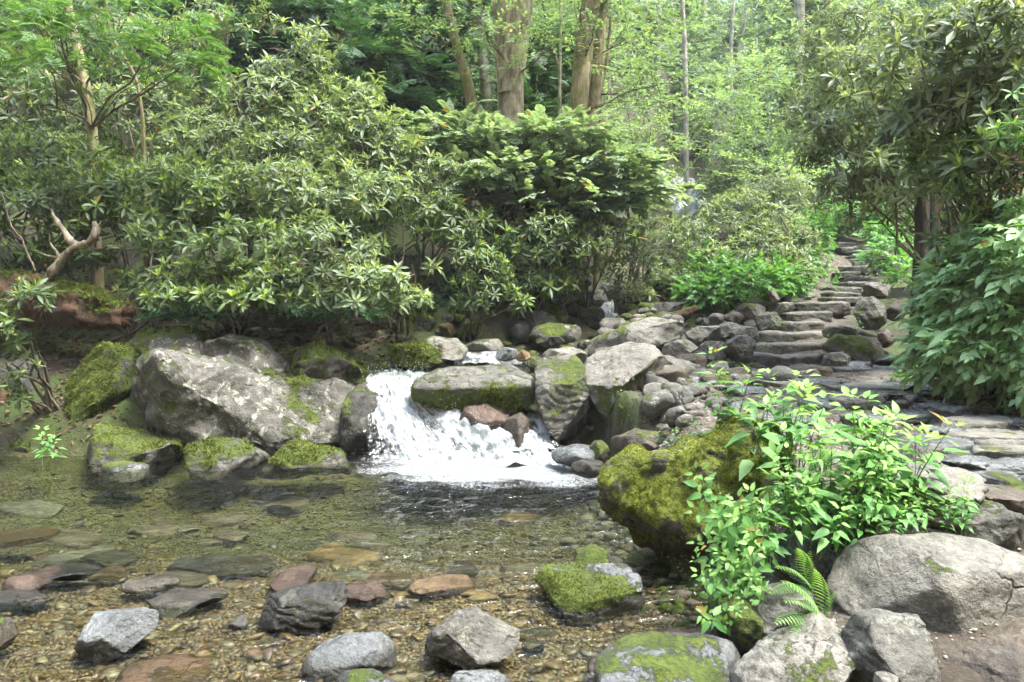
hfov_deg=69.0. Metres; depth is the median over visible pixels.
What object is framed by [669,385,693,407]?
rock
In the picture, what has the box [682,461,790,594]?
jewelweed
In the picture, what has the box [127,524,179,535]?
submerged stone
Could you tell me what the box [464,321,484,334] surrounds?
rock
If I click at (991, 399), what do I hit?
rock
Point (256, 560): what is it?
submerged stone
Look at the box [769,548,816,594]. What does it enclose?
fern
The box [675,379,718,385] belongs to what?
flagstone
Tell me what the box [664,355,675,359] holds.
rock
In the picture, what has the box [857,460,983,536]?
jewelweed
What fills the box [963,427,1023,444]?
flagstone
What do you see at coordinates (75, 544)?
submerged stone
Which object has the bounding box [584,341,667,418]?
boulder
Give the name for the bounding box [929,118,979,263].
tree
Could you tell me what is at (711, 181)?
rhododendron
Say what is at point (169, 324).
leaf litter
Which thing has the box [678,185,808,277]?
rhododendron
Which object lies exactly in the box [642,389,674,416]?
rock
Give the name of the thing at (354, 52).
hemlock
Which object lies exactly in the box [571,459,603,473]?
rock
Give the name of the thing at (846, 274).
stone step
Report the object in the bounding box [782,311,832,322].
stone step
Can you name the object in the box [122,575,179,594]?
submerged stone
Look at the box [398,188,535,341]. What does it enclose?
rhododendron
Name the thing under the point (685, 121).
tree
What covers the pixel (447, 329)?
rock
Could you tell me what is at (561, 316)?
rock
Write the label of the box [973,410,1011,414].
flagstone
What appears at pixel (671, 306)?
rock
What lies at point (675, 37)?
tree
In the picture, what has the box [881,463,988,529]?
rock
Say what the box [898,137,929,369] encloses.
tree
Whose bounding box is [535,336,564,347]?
rock
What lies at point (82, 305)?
fallen log
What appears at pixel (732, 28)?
tree
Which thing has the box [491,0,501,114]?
tree
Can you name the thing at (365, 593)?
submerged stone
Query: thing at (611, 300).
rock
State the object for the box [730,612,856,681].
rock
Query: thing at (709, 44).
distant forest
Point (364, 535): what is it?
submerged stone
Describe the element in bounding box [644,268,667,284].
rock
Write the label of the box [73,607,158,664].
rock
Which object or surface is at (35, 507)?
submerged stone
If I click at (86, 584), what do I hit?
submerged stone
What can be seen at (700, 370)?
rock
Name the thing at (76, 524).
submerged stone
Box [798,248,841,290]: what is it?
herb patch
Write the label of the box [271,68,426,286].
rhododendron
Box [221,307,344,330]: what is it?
fallen log
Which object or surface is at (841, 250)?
stone step
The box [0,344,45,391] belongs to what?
earth bank
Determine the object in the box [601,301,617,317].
waterfall
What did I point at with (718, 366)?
rock
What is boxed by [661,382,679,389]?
rock
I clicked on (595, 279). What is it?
tree
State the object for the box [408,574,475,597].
submerged stone
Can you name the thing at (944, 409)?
rock
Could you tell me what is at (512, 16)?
tree
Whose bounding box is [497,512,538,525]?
submerged stone
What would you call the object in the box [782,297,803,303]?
rock
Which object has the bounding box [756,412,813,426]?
flagstone
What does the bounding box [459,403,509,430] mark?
rock
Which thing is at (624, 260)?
rhododendron
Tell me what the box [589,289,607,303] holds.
rock
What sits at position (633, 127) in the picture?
beech sapling
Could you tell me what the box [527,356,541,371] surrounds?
rock
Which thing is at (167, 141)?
rhododendron
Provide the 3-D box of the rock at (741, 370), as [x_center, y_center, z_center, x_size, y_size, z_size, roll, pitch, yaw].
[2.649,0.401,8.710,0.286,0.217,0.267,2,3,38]
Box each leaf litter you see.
[0,254,434,479]
[706,366,1023,522]
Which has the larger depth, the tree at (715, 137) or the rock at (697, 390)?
the tree at (715, 137)
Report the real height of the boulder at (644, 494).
1.023 m
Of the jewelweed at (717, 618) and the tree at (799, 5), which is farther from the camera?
the tree at (799, 5)
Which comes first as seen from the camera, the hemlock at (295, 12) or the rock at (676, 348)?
the rock at (676, 348)
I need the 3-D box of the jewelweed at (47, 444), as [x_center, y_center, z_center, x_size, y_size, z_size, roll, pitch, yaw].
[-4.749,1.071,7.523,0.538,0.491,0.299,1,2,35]
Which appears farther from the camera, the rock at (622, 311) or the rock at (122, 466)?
the rock at (622, 311)
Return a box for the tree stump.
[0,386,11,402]
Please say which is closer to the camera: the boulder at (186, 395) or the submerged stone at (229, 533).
the submerged stone at (229, 533)
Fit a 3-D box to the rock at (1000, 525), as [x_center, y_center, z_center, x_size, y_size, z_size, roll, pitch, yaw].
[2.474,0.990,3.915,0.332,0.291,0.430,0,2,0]
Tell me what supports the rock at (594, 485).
on the ground
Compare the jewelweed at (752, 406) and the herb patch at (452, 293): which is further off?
the herb patch at (452, 293)
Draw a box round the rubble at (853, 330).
[772,316,863,332]
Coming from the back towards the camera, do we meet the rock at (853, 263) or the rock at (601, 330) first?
the rock at (853, 263)
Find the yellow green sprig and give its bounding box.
[984,84,1023,150]
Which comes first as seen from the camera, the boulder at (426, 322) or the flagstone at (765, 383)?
the flagstone at (765, 383)
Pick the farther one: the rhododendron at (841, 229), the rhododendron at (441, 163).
the rhododendron at (841, 229)
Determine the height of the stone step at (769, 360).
0.290 m
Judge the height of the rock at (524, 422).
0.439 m
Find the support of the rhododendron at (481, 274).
on the ground
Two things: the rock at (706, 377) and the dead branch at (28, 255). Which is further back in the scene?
the dead branch at (28, 255)
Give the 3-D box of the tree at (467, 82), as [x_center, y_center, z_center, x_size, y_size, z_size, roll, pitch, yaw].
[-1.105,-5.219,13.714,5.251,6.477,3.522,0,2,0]
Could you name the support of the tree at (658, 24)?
on the ground
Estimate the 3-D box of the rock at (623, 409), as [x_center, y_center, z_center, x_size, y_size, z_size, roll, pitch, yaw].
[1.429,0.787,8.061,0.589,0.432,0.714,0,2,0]
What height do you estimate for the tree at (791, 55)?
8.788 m
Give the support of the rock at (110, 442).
on the ground
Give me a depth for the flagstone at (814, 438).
5.27 m
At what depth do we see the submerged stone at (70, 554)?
5.60 m
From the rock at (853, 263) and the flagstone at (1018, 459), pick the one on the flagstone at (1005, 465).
the flagstone at (1018, 459)
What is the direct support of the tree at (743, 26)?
on the ground
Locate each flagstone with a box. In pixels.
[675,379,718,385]
[719,385,766,396]
[730,401,776,409]
[732,378,762,384]
[744,379,804,387]
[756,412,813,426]
[783,429,823,445]
[788,429,832,444]
[790,377,851,387]
[796,395,868,410]
[818,381,914,390]
[828,387,900,408]
[829,366,872,371]
[833,452,851,464]
[839,413,906,431]
[845,408,930,424]
[848,360,871,366]
[858,380,911,382]
[864,370,894,375]
[872,365,904,369]
[911,433,973,450]
[921,425,962,434]
[940,416,1013,429]
[941,452,994,469]
[946,430,1023,440]
[960,414,1023,428]
[962,458,1023,474]
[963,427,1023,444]
[970,444,1023,458]
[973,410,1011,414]
[973,471,1023,485]
[988,457,1023,462]
[997,407,1020,414]
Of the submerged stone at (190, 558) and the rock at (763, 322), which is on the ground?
the submerged stone at (190, 558)
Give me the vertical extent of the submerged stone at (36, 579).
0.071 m
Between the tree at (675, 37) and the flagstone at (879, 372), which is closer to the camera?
the flagstone at (879, 372)
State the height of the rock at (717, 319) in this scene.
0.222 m
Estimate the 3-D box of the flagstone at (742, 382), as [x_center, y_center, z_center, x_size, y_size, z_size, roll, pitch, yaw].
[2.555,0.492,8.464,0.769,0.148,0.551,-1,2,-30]
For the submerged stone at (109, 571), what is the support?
on the ground
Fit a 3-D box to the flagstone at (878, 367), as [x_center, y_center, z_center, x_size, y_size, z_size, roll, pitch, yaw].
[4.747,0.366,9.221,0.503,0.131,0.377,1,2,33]
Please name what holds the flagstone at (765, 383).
on the rock
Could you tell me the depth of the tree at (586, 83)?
12.72 m
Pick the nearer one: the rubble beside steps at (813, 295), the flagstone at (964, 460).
the flagstone at (964, 460)
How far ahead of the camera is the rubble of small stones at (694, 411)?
7.29 m
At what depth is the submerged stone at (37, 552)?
5.11 m
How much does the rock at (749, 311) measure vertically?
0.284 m
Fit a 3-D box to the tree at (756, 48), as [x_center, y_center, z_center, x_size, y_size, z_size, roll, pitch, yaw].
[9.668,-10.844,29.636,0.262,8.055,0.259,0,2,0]
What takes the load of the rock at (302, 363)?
on the boulder at (186, 395)
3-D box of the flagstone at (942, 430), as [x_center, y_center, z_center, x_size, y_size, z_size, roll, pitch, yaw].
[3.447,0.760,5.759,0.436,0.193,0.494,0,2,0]
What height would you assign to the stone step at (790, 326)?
0.250 m
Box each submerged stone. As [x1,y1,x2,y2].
[0,499,64,518]
[0,527,59,547]
[0,589,52,608]
[1,566,62,589]
[26,549,48,560]
[30,544,114,565]
[37,562,100,582]
[47,529,103,547]
[63,582,96,587]
[65,521,84,526]
[80,549,139,567]
[87,565,129,582]
[115,652,217,681]
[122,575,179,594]
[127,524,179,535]
[145,587,227,618]
[152,570,208,587]
[153,518,177,525]
[167,559,219,573]
[174,553,222,563]
[176,526,199,533]
[194,538,222,546]
[197,644,240,654]
[201,511,244,526]
[207,556,275,578]
[211,529,248,544]
[228,615,247,630]
[244,553,265,556]
[266,494,308,514]
[269,565,317,591]
[306,546,381,565]
[325,542,344,545]
[334,531,376,542]
[336,570,371,580]
[346,580,389,605]
[353,541,394,549]
[367,572,411,590]
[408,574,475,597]
[444,562,478,577]
[468,590,499,602]
[475,570,485,577]
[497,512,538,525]
[500,561,546,573]
[520,628,556,637]
[521,638,544,654]
[587,656,595,676]
[652,627,709,633]
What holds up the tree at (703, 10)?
on the ground
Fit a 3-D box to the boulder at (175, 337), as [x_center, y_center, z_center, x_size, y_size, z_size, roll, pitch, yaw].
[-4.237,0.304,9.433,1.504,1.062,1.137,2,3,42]
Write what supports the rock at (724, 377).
on the ground
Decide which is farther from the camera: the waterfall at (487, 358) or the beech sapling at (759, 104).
the beech sapling at (759, 104)
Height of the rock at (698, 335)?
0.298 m
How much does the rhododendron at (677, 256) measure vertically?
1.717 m
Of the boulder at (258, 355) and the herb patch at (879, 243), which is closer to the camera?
the boulder at (258, 355)
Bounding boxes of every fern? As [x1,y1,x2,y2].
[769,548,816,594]
[773,568,837,633]
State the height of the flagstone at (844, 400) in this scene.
0.166 m
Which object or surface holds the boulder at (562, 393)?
on the ground
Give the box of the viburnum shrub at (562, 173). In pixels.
[387,97,706,256]
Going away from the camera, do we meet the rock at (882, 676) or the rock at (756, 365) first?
the rock at (882, 676)
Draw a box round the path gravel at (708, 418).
[614,363,1022,666]
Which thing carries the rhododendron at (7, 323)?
on the ground
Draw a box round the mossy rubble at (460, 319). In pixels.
[289,238,677,384]
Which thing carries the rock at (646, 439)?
on the ground
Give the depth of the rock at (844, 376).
8.40 m
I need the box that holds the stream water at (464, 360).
[339,183,704,376]
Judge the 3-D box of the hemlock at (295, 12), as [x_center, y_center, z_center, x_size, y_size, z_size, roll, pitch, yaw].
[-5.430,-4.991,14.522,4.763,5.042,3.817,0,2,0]
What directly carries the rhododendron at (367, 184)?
on the ground
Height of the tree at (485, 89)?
6.499 m
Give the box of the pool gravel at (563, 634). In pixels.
[0,466,701,681]
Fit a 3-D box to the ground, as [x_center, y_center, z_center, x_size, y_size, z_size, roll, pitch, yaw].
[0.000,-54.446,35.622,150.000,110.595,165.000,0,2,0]
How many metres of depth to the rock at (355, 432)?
8.47 m
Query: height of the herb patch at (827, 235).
1.706 m
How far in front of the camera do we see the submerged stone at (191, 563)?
4.81 m
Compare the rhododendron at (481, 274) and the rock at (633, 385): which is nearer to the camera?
the rock at (633, 385)
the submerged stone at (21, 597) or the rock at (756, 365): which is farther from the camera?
the rock at (756, 365)
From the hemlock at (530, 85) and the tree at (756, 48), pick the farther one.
the tree at (756, 48)
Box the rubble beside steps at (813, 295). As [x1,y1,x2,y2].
[766,240,889,306]
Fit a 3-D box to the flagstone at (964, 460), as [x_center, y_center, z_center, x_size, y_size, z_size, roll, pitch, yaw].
[2.938,0.816,4.867,0.402,0.144,0.423,0,2,0]
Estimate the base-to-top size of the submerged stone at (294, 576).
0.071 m
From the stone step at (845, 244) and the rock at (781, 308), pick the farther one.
the stone step at (845, 244)
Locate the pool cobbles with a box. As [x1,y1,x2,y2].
[0,470,676,681]
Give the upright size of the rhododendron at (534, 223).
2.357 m
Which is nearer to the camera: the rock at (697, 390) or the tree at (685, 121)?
the rock at (697, 390)
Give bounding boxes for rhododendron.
[0,0,135,271]
[0,99,317,265]
[0,121,131,328]
[0,275,67,414]
[3,382,51,412]
[26,152,225,340]
[46,3,236,285]
[120,149,321,337]
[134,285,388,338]
[139,0,344,259]
[205,15,375,267]
[227,151,397,340]
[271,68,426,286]
[281,197,480,295]
[322,153,445,342]
[373,133,500,293]
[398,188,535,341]
[420,205,564,291]
[475,197,652,313]
[502,176,647,318]
[592,196,720,312]
[639,210,720,298]
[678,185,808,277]
[691,150,795,238]
[727,164,824,286]
[771,0,953,233]
[776,5,991,263]
[809,153,957,254]
[865,0,1023,222]
[878,154,1023,243]
[897,121,1023,254]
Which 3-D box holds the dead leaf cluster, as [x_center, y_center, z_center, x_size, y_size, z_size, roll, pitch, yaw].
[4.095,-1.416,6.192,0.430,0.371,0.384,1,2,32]
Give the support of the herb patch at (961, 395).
on the ground
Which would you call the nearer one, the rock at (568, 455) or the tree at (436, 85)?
the rock at (568, 455)
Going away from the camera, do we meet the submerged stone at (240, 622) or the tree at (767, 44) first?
the submerged stone at (240, 622)
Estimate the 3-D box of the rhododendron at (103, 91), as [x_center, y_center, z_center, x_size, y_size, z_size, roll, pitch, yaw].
[-6.105,-3.275,12.433,2.451,4.868,3.512,-2,3,-43]
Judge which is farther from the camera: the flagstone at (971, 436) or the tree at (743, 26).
the tree at (743, 26)
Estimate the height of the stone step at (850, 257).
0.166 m
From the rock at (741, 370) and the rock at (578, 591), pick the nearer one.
the rock at (578, 591)
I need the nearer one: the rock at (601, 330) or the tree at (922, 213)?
the tree at (922, 213)
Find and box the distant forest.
[0,0,1023,227]
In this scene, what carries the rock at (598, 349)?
on the ground
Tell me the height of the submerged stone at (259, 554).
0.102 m
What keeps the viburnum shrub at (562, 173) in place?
on the ground
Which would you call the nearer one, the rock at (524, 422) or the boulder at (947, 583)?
the boulder at (947, 583)
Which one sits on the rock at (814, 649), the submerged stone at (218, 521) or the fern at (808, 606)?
the fern at (808, 606)
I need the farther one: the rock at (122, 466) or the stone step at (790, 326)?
the stone step at (790, 326)
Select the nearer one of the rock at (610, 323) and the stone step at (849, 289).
the rock at (610, 323)
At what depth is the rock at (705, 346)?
9.60 m
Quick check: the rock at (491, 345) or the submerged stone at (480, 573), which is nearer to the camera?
the submerged stone at (480, 573)
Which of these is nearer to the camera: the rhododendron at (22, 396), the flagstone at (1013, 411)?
the flagstone at (1013, 411)
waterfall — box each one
[358,362,567,469]
[453,351,513,363]
[508,409,553,450]
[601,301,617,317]
[670,179,705,218]
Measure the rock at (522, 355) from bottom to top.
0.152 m
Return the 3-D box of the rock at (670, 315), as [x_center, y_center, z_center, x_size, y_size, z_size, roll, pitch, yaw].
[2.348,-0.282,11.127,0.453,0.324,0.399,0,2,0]
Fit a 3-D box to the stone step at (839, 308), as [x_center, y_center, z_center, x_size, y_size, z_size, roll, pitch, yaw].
[4.923,-0.520,11.989,0.919,0.249,0.626,0,2,0]
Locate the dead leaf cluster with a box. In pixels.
[977,151,1023,195]
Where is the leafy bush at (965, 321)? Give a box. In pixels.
[884,176,1023,416]
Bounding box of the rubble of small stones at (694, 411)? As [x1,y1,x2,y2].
[569,303,772,527]
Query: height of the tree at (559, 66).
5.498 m
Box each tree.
[0,0,244,289]
[8,0,26,118]
[104,0,149,319]
[373,0,482,232]
[412,0,630,240]
[431,1,446,191]
[474,4,494,199]
[480,0,580,239]
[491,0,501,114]
[530,0,712,279]
[541,0,546,138]
[545,16,671,288]
[604,72,611,153]
[655,0,661,77]
[669,0,678,129]
[680,0,689,223]
[693,0,707,127]
[712,116,718,151]
[729,0,734,131]
[738,0,747,137]
[752,1,757,128]
[767,0,773,143]
[783,3,792,162]
[789,0,804,202]
[805,3,817,183]
[818,0,828,177]
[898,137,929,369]
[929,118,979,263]
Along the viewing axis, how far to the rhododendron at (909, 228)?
9.43 m
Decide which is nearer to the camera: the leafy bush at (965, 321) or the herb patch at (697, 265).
the leafy bush at (965, 321)
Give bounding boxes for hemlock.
[103,0,354,201]
[251,0,443,189]
[335,0,492,194]
[487,5,615,187]
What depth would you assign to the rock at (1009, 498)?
4.21 m
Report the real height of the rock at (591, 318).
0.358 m
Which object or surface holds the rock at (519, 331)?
on the ground
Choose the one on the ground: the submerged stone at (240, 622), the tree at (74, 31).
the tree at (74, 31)
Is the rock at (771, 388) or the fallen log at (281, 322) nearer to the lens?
the rock at (771, 388)
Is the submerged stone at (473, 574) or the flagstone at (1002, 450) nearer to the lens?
the submerged stone at (473, 574)
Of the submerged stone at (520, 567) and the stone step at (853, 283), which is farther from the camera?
the stone step at (853, 283)
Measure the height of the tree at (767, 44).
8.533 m
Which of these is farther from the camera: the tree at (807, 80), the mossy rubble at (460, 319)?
the tree at (807, 80)
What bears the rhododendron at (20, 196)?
on the ground
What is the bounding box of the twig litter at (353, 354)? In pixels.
[30,324,1019,477]
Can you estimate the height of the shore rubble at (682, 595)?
0.587 m
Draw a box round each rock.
[0,617,16,649]
[9,435,31,452]
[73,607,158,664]
[86,422,184,477]
[100,460,151,484]
[183,435,269,486]
[257,580,348,636]
[258,439,352,479]
[288,337,369,385]
[294,359,308,375]
[301,631,395,681]
[337,668,395,681]
[338,380,386,458]
[387,340,446,370]
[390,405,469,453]
[395,334,418,342]
[424,336,467,361]
[425,605,519,669]
[439,322,455,337]
[442,314,453,322]
[449,301,469,318]
[449,669,509,681]
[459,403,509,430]
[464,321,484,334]
[466,339,502,351]
[495,347,517,361]
[498,412,543,452]
[506,321,530,342]
[516,350,530,361]
[519,311,557,330]
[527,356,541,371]
[528,322,581,344]
[533,301,567,323]
[533,561,644,627]
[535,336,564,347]
[542,347,586,362]
[551,444,594,466]
[562,295,585,318]
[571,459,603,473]
[574,544,608,564]
[578,308,604,328]
[586,631,741,681]
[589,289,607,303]
[589,440,610,464]
[592,473,599,488]
[594,347,608,352]
[595,327,611,336]
[598,283,622,301]
[599,318,625,328]
[608,556,622,562]
[611,428,663,450]
[613,323,627,328]
[619,303,638,314]
[619,402,626,425]
[623,297,634,303]
[630,380,636,390]
[637,371,654,389]
[641,374,668,391]
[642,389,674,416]
[643,382,661,394]
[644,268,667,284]
[648,298,658,302]
[653,301,687,315]
[656,365,687,381]
[657,311,683,320]
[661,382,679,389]
[662,339,697,357]
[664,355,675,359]
[665,405,685,427]
[668,359,699,365]
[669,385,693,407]
[676,353,706,366]
[681,304,694,319]
[685,365,695,374]
[686,325,723,345]
[688,383,707,396]
[689,368,716,376]
[695,341,727,362]
[699,373,718,381]
[700,317,710,325]
[707,360,728,371]
[708,313,724,325]
[710,595,763,656]
[717,373,732,385]
[718,322,738,339]
[724,311,743,322]
[725,335,756,363]
[725,358,734,367]
[726,366,752,377]
[729,326,758,340]
[729,373,752,380]
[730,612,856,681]
[735,303,765,320]
[746,362,766,371]
[751,371,764,378]
[752,582,814,638]
[754,312,780,330]
[761,386,775,392]
[764,366,798,380]
[766,290,779,302]
[768,302,794,315]
[768,528,834,586]
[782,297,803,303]
[786,292,811,300]
[789,363,833,376]
[797,370,820,378]
[821,334,883,361]
[821,352,850,366]
[822,325,857,338]
[823,375,851,378]
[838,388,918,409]
[841,608,940,681]
[849,430,942,463]
[852,262,868,265]
[853,296,886,329]
[862,282,890,298]
[871,355,897,365]
[872,670,898,681]
[877,329,895,347]
[880,380,958,400]
[881,463,988,529]
[883,392,924,402]
[885,298,904,320]
[908,400,975,421]
[926,444,944,455]
[938,617,1023,681]
[945,399,993,413]
[956,500,1023,551]
[964,393,1021,408]
[985,484,1023,514]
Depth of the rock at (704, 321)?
10.88 m
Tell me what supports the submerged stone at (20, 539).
on the pool gravel at (563, 634)
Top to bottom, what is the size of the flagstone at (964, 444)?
0.159 m
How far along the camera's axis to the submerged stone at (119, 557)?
5.00 m
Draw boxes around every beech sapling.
[601,72,706,284]
[673,41,835,250]
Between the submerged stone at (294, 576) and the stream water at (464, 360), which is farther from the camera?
the stream water at (464, 360)
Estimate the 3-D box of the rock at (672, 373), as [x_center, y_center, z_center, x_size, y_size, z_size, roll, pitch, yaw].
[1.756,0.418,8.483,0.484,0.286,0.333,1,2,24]
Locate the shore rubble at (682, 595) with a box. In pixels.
[559,491,737,630]
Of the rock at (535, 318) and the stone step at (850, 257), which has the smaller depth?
the rock at (535, 318)
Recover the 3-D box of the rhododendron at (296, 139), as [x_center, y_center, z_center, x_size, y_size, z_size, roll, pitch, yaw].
[-3.298,-3.077,11.509,2.256,4.220,2.458,1,2,20]
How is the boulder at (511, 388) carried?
on the ground
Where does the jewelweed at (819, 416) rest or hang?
on the ground
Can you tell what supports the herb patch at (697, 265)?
on the ground
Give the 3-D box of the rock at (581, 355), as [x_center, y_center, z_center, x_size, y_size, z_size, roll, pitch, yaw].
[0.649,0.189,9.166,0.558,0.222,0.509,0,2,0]
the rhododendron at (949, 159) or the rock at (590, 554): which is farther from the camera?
the rhododendron at (949, 159)
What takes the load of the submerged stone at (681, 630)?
on the ground
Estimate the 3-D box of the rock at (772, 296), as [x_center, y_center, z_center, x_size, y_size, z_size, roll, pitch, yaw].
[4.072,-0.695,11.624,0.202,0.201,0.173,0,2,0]
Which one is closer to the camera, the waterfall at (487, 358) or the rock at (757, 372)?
the rock at (757, 372)
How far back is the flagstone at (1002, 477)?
4.55 m
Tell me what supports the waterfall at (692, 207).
on the ground
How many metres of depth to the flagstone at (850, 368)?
9.16 m
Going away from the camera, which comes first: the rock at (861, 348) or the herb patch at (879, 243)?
the rock at (861, 348)
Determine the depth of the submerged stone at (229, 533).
6.93 m
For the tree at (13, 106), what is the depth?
17.66 m
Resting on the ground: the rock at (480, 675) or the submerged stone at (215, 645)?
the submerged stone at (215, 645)
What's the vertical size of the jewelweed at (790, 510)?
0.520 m
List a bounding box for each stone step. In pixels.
[750,352,823,368]
[754,342,822,354]
[758,330,824,342]
[779,321,824,331]
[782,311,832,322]
[794,301,850,315]
[814,296,859,304]
[819,286,861,293]
[819,291,860,299]
[828,246,857,253]
[831,271,860,279]
[835,242,856,247]
[835,281,879,288]
[838,265,872,274]
[839,277,879,282]
[843,250,874,255]
[844,255,875,258]
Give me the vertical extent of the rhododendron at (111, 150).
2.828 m
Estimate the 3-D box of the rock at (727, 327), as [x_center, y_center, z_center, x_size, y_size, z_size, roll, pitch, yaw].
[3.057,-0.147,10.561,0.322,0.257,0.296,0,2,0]
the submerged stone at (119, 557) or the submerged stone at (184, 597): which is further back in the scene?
the submerged stone at (119, 557)
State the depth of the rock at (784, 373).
8.15 m
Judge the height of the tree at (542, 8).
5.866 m
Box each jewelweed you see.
[32,425,67,470]
[655,418,704,447]
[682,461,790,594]
[690,562,771,636]
[694,346,771,435]
[724,368,830,481]
[742,454,881,565]
[756,386,935,546]
[834,400,969,529]
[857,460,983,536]
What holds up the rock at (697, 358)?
on the ground
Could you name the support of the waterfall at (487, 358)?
on the stream water at (464, 360)
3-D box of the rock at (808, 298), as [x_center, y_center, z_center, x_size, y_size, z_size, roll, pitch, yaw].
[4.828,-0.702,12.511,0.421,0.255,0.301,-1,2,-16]
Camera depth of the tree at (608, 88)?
15.81 m
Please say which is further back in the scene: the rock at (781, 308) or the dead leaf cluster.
the rock at (781, 308)
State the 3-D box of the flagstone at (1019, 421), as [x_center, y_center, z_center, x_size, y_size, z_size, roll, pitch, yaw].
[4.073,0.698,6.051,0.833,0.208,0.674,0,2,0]
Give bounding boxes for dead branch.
[0,192,35,270]
[42,208,100,280]
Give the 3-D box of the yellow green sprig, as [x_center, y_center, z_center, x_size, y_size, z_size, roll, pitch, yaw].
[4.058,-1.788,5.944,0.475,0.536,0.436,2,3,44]
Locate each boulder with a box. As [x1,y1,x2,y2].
[62,341,139,425]
[128,324,216,355]
[130,347,354,456]
[201,334,288,375]
[400,307,436,332]
[409,364,535,414]
[534,354,589,441]
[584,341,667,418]
[586,317,685,355]
[597,413,797,558]
[825,532,1023,633]
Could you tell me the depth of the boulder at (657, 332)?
9.91 m
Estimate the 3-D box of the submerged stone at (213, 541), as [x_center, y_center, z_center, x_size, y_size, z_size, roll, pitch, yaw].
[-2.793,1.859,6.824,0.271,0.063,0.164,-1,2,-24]
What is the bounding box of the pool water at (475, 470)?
[0,447,710,681]
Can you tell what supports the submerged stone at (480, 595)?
on the ground
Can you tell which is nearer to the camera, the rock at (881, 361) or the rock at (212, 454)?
the rock at (212, 454)
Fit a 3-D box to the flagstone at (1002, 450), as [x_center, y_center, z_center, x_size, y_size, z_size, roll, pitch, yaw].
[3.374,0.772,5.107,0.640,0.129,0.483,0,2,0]
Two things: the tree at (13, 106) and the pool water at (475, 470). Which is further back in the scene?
the tree at (13, 106)
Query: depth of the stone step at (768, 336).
10.62 m
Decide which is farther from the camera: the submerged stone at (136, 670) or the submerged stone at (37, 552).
the submerged stone at (37, 552)
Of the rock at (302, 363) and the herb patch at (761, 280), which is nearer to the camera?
the rock at (302, 363)
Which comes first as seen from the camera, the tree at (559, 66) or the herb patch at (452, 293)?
the herb patch at (452, 293)
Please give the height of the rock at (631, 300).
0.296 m
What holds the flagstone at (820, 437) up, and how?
on the ground
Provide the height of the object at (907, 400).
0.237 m
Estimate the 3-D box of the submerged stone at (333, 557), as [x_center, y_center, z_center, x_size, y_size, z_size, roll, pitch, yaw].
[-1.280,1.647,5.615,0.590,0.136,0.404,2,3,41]
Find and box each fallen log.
[0,268,136,330]
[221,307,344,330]
[673,305,699,317]
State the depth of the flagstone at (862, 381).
7.89 m
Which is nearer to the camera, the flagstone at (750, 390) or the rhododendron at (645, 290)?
the flagstone at (750, 390)
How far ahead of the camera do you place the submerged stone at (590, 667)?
3.27 m
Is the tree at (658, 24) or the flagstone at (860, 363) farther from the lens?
the tree at (658, 24)
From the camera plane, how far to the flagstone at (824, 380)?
7.67 m
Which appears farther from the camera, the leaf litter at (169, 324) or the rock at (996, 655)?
the leaf litter at (169, 324)
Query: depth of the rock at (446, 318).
10.51 m
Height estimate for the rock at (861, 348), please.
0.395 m
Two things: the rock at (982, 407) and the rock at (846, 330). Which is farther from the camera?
the rock at (846, 330)
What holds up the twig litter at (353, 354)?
on the ground
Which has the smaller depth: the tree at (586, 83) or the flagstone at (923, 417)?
the flagstone at (923, 417)
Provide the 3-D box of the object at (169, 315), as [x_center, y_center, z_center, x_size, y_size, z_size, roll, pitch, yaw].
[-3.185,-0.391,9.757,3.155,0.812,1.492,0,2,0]
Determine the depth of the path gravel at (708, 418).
5.13 m
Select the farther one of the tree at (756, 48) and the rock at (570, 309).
the tree at (756, 48)
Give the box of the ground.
[0,0,1023,681]
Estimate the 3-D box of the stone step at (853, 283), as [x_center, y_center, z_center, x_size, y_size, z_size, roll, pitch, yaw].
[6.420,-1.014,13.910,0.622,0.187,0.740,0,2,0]
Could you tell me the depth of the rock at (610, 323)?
11.09 m
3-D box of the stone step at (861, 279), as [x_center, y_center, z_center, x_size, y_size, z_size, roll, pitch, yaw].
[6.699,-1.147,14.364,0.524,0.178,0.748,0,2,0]
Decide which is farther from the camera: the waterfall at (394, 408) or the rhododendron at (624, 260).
the rhododendron at (624, 260)
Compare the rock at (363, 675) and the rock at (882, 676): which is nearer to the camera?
the rock at (882, 676)
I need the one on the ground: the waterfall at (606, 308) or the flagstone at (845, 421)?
the flagstone at (845, 421)
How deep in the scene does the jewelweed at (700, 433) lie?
4.68 m
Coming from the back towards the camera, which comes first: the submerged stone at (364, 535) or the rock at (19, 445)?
the rock at (19, 445)
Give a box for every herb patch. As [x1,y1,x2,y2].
[367,278,509,311]
[664,238,751,309]
[670,248,826,311]
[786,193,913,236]
[786,207,837,272]
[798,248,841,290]
[851,216,913,288]
[889,364,1015,399]
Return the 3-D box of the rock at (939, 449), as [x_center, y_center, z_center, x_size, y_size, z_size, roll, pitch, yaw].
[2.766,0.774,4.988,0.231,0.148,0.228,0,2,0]
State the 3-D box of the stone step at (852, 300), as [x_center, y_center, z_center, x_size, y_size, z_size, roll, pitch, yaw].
[5.449,-0.667,12.546,0.606,0.156,0.742,0,2,0]
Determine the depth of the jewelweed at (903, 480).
3.84 m
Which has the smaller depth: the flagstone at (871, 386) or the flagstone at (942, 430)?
the flagstone at (942, 430)
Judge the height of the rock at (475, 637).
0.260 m
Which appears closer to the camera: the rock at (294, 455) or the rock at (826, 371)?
the rock at (294, 455)
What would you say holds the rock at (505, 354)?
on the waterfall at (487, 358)
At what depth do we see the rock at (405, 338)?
9.88 m
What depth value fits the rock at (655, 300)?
12.13 m

